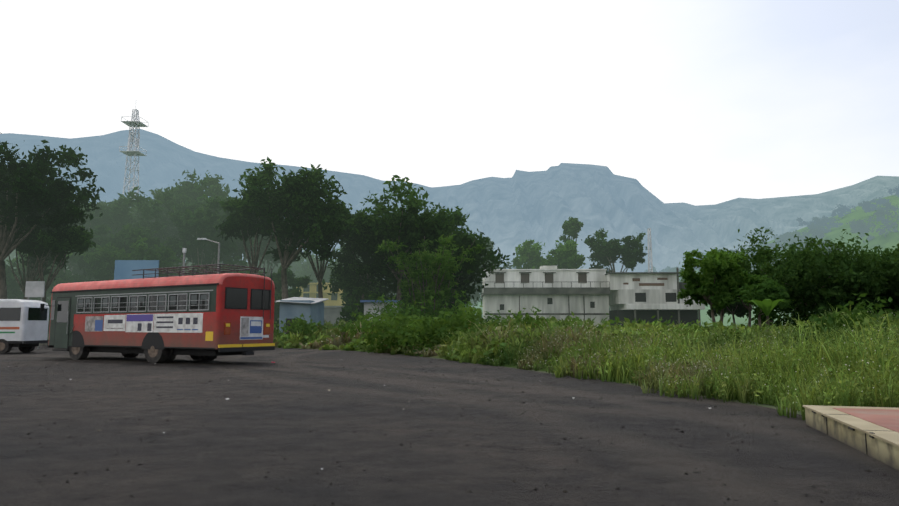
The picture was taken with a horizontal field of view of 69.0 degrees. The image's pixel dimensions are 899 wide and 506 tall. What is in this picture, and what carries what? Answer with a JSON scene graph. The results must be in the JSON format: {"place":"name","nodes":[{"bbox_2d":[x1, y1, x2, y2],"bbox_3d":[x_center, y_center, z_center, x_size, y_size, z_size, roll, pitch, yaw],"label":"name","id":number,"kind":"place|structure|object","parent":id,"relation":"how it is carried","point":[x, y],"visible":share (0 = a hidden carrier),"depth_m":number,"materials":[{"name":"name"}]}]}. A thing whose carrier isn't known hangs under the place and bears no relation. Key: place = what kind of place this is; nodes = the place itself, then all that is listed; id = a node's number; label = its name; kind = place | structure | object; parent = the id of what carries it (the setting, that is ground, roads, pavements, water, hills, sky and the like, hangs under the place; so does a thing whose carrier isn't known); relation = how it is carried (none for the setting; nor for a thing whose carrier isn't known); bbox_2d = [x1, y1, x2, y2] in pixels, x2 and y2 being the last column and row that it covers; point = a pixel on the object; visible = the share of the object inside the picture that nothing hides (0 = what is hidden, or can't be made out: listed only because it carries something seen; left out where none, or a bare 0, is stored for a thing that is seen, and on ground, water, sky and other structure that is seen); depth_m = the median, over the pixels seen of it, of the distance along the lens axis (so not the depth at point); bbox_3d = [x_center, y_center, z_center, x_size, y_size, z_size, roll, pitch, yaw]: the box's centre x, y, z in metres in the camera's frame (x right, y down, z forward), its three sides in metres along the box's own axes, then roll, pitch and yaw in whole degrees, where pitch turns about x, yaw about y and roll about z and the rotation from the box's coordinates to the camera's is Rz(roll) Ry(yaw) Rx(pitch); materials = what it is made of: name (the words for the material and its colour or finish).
{"place":"outdoors","nodes":[
{"label":"outdoors","id":0,"kind":"place"},
{"bbox_2d":[296,283,345,305],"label":"yellow building","id":1,"kind":"structure","parent":0,"point":[310,290],"depth_m":118.08,"materials":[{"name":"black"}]},
{"bbox_2d":[0,337,898,505],"bbox_3d":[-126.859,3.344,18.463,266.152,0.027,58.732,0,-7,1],"label":"ground","id":2,"kind":"structure","parent":0,"point":[634,467],"depth_m":7.18,"materials":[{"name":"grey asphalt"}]},
{"bbox_2d":[0,299,48,353],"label":"white van","id":3,"kind":"object","parent":2,"relation":"on","point":[23,325],"visible":0.9,"depth_m":31.14,"materials":[{"name":"paint"}]},
{"bbox_2d":[25,281,44,348],"bbox_3d":[-24.247,3.620,38.124,1.088,3.939,0.140,0,-7,1],"label":"sign board","id":4,"kind":"object","parent":2,"relation":"on","point":[34,288],"visible":0.54,"depth_m":38.23,"materials":[{"name":"grey metal"}]},
{"bbox_2d":[119,108,147,199],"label":"telecom tower","id":5,"kind":"structure","parent":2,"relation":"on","point":[132,134],"depth_m":154.32,"materials":[{"name":"grey metal"}]},
{"bbox_2d":[114,260,158,279],"bbox_3d":[-19.302,3.130,40.198,2.692,5.381,0.260,0,-7,1],"label":"blue hoarding","id":6,"kind":"object","parent":2,"relation":"on","point":[123,269],"visible":0.44,"depth_m":40.31,"materials":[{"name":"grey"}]},
{"bbox_2d":[40,264,275,362],"bbox_3d":[-11.244,2.373,24.670,10.260,3.371,2.978,-4,-8,30],"label":"bus","id":7,"kind":"object","parent":2,"relation":"on","point":[211,315],"visible":1,"depth_m":22.90,"materials":[{"name":"red paint"}]},
{"bbox_2d":[182,238,219,275],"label":"street lights","id":8,"kind":"object","parent":2,"relation":"on","point":[185,249],"visible":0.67,"depth_m":41.29,"materials":[{"name":"grey metal"}]},
{"bbox_2d":[277,297,328,333],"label":"blue shed","id":9,"kind":"structure","parent":2,"relation":"on","point":[291,308],"depth_m":47.95,"materials":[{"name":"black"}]},
{"bbox_2d":[324,300,401,324],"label":"blue shed","id":10,"kind":"structure","parent":2,"relation":"on","point":[331,314],"depth_m":74.47,"materials":[{"name":"blue"}]},
{"bbox_2d":[0,361,886,505],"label":"pebbles","id":11,"kind":"object","parent":2,"relation":"on","point":[564,491],"visible":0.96,"depth_m":7.73,"materials":[{"name":"grey stone"}]},
{"bbox_2d":[46,234,898,356],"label":"bushes","id":12,"kind":"object","parent":2,"relation":"on","point":[416,324],"visible":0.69,"depth_m":40.67,"materials":[{"name":"green plant"}]},
{"bbox_2d":[282,343,898,409],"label":"field grass base","id":13,"kind":"object","parent":2,"relation":"on","point":[506,365],"depth_m":15.59,"materials":[{"name":"green plant"}]},
{"bbox_2d":[273,302,898,419],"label":"field weeds","id":14,"kind":"object","parent":13,"relation":"on","point":[499,347],"depth_m":15.37,"materials":[{"name":"green plant"}]},
{"bbox_2d":[299,311,898,402],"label":"field weed flowers","id":15,"kind":"object","parent":13,"relation":"on","point":[667,343],"visible":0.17,"depth_m":14.05,"materials":[{"name":"green plant"}]},
{"bbox_2d":[481,264,704,326],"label":"white building","id":16,"kind":"structure","parent":2,"relation":"on","point":[559,294],"depth_m":104.31,"materials":[{"name":"grey paint"}]},
{"bbox_2d":[647,228,652,271],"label":"communication mast","id":17,"kind":"object","parent":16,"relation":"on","point":[649,247],"visible":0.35,"depth_m":150.37,"materials":[{"name":"grey metal"}]},
{"bbox_2d":[803,405,898,469],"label":"plinth","id":18,"kind":"structure","parent":2,"relation":"on","point":[873,432],"depth_m":6.96,"materials":[{"name":"grey"}]},
{"bbox_2d":[0,133,898,344],"bbox_3d":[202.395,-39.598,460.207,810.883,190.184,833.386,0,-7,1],"label":"trees","id":19,"kind":"object","parent":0,"point":[187,209],"depth_m":64.08,"materials":[{"name":"green plant"}]},
{"bbox_2d":[0,129,898,294],"bbox_3d":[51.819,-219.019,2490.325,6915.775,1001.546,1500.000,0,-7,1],"label":"mountains","id":20,"kind":"structure","parent":0,"point":[507,216],"depth_m":2705.96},
{"bbox_2d":[0,0,898,205],"label":"sky","id":21,"kind":"structure","parent":0,"point":[696,102],"materials":[{"name":"white"}]},
{"bbox_2d":[383,232,769,324],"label":"shrub stems","id":22,"kind":"object","parent":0,"point":[767,320],"visible":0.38,"depth_m":57.11,"materials":[{"name":"brown plant"}]},
{"bbox_2d":[470,194,898,326],"bbox_3d":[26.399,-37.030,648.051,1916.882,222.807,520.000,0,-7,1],"label":"green hill","id":23,"kind":"structure","parent":0,"point":[890,239],"depth_m":634.60,"materials":[{"name":"green plant"}]}
]}

